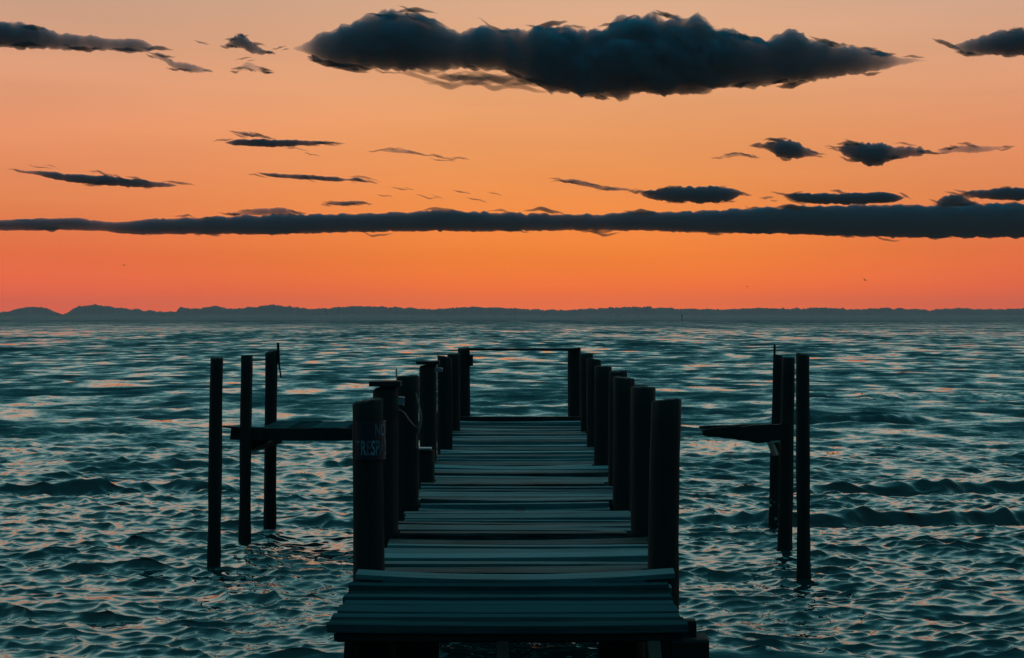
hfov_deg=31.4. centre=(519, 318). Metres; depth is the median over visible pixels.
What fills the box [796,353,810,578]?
piling
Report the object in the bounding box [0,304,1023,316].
hills
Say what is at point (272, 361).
piling
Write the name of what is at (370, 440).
warning sign
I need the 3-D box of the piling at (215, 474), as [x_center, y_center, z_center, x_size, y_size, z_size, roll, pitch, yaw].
[-3.320,2.206,19.748,0.201,3.589,0.164,0,0,0]
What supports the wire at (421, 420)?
hanging from the wooden pier
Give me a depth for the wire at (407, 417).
12.70 m
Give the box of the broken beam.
[699,424,781,455]
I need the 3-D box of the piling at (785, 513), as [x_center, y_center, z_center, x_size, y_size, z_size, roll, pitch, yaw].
[3.058,2.214,21.002,0.223,3.544,0.185,0,0,0]
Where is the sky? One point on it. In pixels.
(544, 155)
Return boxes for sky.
[0,0,1023,313]
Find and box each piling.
[207,357,222,565]
[238,355,252,542]
[263,343,281,529]
[767,345,782,528]
[777,357,794,550]
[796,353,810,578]
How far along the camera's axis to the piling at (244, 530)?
22.14 m
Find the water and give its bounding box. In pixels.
[0,320,1023,657]
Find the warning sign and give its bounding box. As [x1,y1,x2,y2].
[355,420,385,459]
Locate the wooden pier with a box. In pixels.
[326,347,708,657]
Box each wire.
[398,409,417,427]
[415,393,421,447]
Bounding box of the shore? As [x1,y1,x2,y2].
[0,313,1023,319]
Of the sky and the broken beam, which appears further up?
the sky
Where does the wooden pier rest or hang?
in the water
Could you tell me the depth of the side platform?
22.28 m
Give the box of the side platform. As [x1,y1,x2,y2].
[222,420,352,451]
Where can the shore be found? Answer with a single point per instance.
(269, 316)
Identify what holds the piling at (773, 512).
in the water

